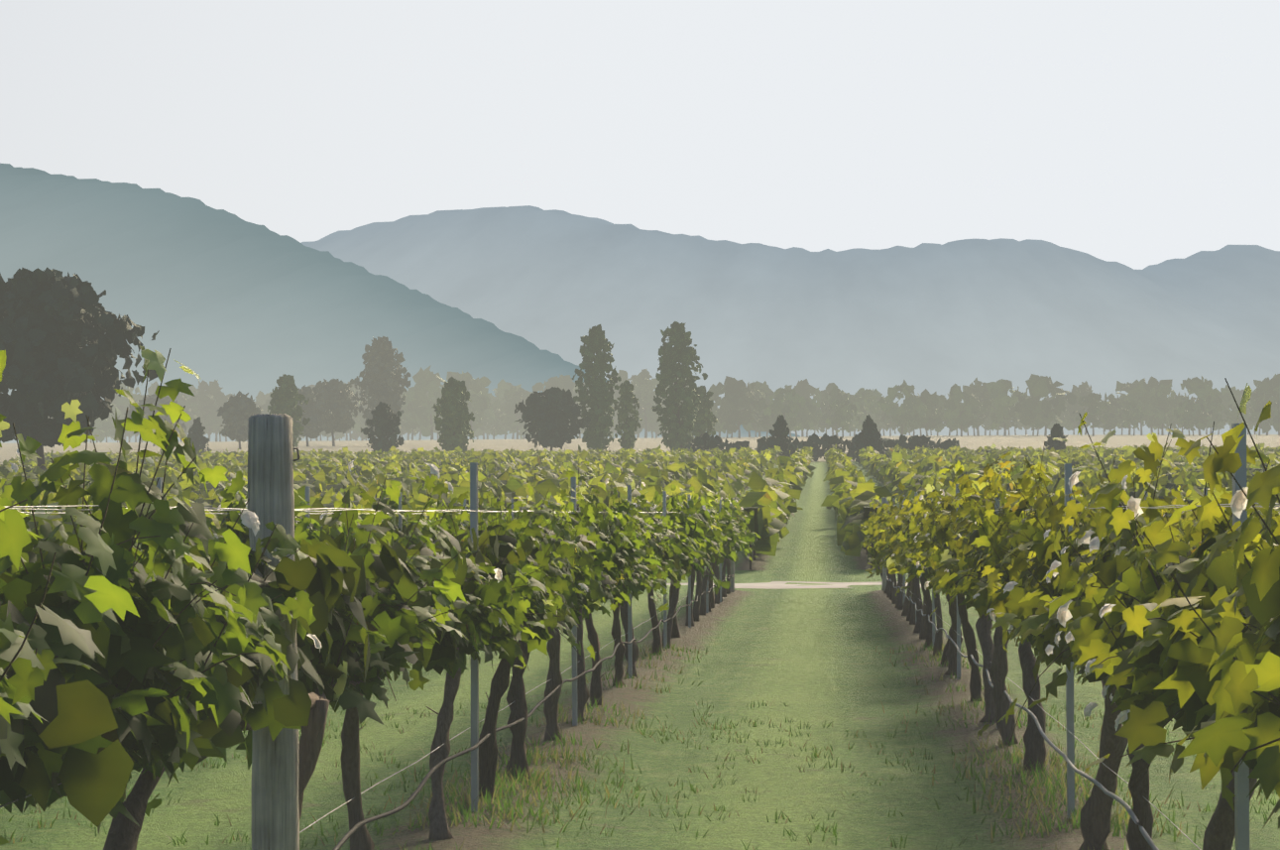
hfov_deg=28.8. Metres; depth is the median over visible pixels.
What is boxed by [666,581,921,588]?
farm track road
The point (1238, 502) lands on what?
white blossoms
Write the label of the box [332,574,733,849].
drip line
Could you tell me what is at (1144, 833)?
drip line
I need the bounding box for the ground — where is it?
[0,434,1279,849]
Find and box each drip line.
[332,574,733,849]
[884,573,1159,849]
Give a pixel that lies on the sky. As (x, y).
(1134, 134)
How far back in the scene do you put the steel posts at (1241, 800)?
12.85 m
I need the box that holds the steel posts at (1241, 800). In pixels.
[156,423,1249,849]
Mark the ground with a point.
(813, 658)
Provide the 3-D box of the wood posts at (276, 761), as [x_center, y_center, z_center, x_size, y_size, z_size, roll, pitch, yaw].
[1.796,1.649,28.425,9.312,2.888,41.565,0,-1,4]
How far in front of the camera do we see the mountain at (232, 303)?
3519.09 m
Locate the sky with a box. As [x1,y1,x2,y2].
[0,0,1279,269]
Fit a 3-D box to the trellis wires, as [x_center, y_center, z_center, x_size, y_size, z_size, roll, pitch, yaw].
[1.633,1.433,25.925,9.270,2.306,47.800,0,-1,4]
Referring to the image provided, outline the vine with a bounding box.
[0,345,1279,849]
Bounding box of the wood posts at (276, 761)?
[247,414,889,849]
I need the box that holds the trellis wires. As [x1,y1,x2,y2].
[0,447,1279,849]
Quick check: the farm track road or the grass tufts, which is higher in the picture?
the farm track road
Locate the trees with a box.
[0,266,1279,469]
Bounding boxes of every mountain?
[0,163,800,443]
[301,205,1279,436]
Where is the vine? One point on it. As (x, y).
(87, 746)
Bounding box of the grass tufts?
[0,640,1277,849]
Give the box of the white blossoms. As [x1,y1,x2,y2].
[10,448,1248,730]

